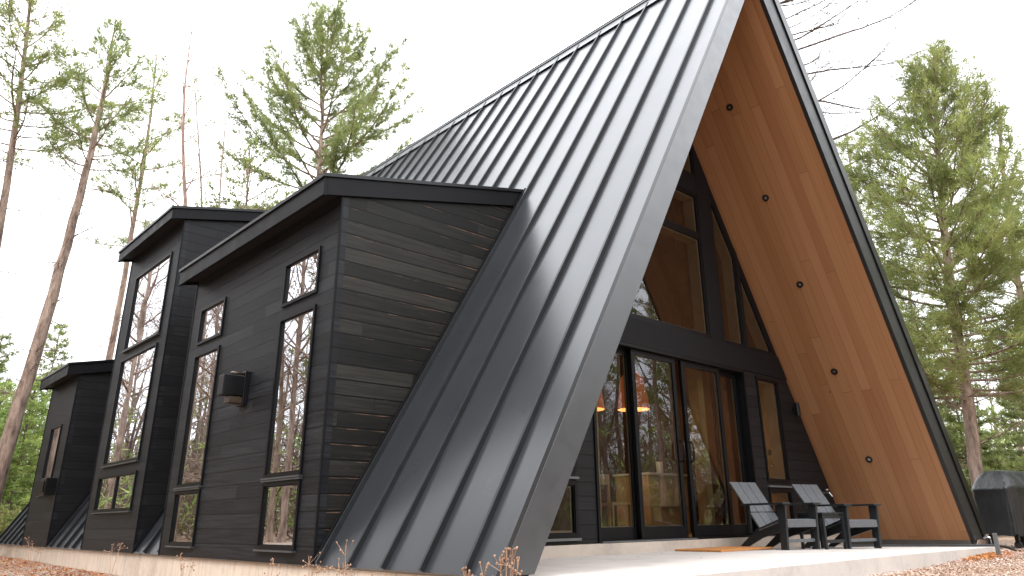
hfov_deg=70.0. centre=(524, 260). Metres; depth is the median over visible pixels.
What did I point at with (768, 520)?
lounge chair
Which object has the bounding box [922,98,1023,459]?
pine tree
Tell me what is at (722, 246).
window
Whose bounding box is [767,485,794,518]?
window
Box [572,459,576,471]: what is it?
window
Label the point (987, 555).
fallen leaves
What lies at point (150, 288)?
window
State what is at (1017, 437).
fir tree
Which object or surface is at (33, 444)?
fir tree
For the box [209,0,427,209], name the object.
pine tree
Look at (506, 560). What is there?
dry weed
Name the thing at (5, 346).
fir tree
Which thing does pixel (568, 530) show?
window
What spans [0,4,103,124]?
bare tree
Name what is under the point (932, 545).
power cord
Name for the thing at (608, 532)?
fixed door panel
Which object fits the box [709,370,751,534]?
fixed door panel
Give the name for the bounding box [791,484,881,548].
lounge chair
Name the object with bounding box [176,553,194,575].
dry weed
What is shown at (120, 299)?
pine tree
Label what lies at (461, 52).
sky
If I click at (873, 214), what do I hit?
pine tree
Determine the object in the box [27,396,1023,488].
distant brush
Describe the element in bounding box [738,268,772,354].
window
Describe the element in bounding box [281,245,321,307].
window
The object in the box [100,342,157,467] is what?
window
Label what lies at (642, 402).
pendant lamp
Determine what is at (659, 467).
jar
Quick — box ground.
[0,535,1023,575]
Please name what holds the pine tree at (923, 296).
on the ground
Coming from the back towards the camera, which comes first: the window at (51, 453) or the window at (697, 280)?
the window at (51, 453)
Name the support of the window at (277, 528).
in the frame cabin
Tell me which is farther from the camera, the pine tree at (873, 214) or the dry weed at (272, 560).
the pine tree at (873, 214)
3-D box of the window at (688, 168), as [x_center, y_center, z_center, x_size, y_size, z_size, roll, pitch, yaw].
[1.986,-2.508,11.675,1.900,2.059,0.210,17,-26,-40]
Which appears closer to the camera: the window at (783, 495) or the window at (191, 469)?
the window at (191, 469)
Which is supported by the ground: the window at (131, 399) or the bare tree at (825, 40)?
the bare tree at (825, 40)
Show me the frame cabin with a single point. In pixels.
(420, 356)
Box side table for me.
[796,512,847,548]
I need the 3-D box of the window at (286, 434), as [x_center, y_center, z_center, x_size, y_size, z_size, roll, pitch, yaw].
[-2.437,1.363,7.591,0.070,1.724,0.831,17,-26,-40]
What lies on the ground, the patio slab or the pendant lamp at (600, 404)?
the patio slab
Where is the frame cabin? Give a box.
[0,0,986,575]
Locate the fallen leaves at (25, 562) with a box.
[0,555,117,575]
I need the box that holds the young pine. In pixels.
[179,136,293,209]
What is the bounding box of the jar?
[656,462,662,472]
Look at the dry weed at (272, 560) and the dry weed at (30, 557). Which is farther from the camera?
the dry weed at (30, 557)
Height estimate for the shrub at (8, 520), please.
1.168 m
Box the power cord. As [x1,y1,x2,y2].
[843,544,1023,551]
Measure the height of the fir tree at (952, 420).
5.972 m
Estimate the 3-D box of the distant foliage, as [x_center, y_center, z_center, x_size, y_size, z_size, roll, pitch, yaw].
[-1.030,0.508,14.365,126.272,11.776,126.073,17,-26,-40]
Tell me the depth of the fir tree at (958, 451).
26.97 m
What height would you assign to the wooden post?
0.300 m
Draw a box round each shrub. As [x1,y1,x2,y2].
[0,500,27,532]
[0,504,21,534]
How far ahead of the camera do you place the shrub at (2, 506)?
19.14 m
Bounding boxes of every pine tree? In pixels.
[0,0,110,395]
[0,11,164,502]
[81,51,198,359]
[161,74,237,206]
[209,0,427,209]
[835,35,1023,543]
[839,135,921,355]
[891,227,975,444]
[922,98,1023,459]
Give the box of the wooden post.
[992,533,1001,556]
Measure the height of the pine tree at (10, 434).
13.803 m
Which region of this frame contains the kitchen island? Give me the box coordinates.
[613,472,690,532]
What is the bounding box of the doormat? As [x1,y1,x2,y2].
[675,546,772,551]
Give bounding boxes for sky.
[0,0,1023,491]
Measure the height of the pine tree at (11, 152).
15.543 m
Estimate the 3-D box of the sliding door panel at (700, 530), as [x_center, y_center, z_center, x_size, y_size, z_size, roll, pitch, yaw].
[2.590,2.617,10.283,0.975,2.355,0.129,17,-26,-40]
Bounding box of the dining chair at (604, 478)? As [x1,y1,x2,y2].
[600,474,631,525]
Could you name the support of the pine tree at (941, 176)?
on the ground
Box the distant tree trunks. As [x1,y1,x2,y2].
[18,374,1023,473]
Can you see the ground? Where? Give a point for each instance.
(1002, 539)
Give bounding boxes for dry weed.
[23,537,41,575]
[104,543,127,575]
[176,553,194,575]
[264,558,279,575]
[302,552,328,575]
[329,540,353,575]
[461,561,487,575]
[487,546,522,575]
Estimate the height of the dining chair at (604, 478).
0.900 m
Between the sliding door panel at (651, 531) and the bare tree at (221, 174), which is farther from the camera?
the bare tree at (221, 174)
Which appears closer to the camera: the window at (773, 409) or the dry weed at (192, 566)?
the dry weed at (192, 566)
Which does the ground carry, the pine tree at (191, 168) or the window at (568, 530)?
the pine tree at (191, 168)
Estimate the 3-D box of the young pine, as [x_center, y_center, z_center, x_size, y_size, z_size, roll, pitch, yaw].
[-6.732,1.514,16.793,2.192,9.665,3.039,-5,-20,11]
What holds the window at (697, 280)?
in the frame cabin
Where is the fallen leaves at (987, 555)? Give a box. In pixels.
[953,549,1023,562]
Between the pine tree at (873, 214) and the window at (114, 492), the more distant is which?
the pine tree at (873, 214)
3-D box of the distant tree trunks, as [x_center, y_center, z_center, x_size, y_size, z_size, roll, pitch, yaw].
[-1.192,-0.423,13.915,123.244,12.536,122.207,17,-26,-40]
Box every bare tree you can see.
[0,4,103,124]
[136,4,232,222]
[215,118,231,207]
[780,0,1012,195]
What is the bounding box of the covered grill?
[971,470,1023,548]
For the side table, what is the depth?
9.69 m
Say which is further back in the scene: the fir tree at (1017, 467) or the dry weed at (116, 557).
the fir tree at (1017, 467)
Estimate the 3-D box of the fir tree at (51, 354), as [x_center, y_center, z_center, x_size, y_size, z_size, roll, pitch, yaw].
[-18.385,6.381,27.897,3.765,8.292,3.595,17,-26,-40]
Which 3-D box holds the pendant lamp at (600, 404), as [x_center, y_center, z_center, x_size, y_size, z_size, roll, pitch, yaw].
[0.981,1.061,12.035,0.538,2.750,0.538,17,-26,-40]
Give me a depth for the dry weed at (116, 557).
7.22 m
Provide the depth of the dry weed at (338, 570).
4.61 m
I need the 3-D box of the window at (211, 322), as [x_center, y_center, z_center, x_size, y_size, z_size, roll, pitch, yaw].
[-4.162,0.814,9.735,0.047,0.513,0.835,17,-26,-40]
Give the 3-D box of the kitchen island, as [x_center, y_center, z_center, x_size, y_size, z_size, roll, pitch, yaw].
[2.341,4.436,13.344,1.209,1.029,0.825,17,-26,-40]
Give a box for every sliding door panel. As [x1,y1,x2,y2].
[628,348,688,538]
[678,360,734,536]
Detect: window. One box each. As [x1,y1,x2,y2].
[36,424,62,496]
[91,470,137,513]
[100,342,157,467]
[121,251,172,353]
[165,487,201,547]
[173,345,220,489]
[196,296,226,345]
[253,477,301,552]
[260,304,316,479]
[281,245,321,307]
[546,476,581,541]
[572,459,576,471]
[630,222,709,337]
[664,186,699,236]
[682,149,693,176]
[709,196,744,347]
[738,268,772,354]
[755,376,790,482]
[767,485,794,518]
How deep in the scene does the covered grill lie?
12.32 m
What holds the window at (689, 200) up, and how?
in the frame cabin
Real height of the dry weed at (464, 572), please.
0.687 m
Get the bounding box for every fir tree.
[0,331,27,505]
[0,375,51,530]
[0,379,32,513]
[12,323,74,509]
[934,356,1023,495]
[938,402,967,477]
[981,339,1023,470]
[1001,400,1023,471]
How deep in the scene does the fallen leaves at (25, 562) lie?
11.56 m
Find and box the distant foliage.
[2,365,1023,470]
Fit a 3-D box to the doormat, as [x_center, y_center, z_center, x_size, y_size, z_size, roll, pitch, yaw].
[2.515,3.614,9.167,1.250,0.023,0.650,18,-27,-41]
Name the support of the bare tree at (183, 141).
on the ground
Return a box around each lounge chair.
[729,482,819,549]
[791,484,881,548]
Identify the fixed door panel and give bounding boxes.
[601,347,638,540]
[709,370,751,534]
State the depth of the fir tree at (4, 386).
22.65 m
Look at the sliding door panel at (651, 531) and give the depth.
9.51 m
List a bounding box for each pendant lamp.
[597,391,603,410]
[618,371,649,411]
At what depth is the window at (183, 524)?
8.93 m
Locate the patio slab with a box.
[529,545,995,575]

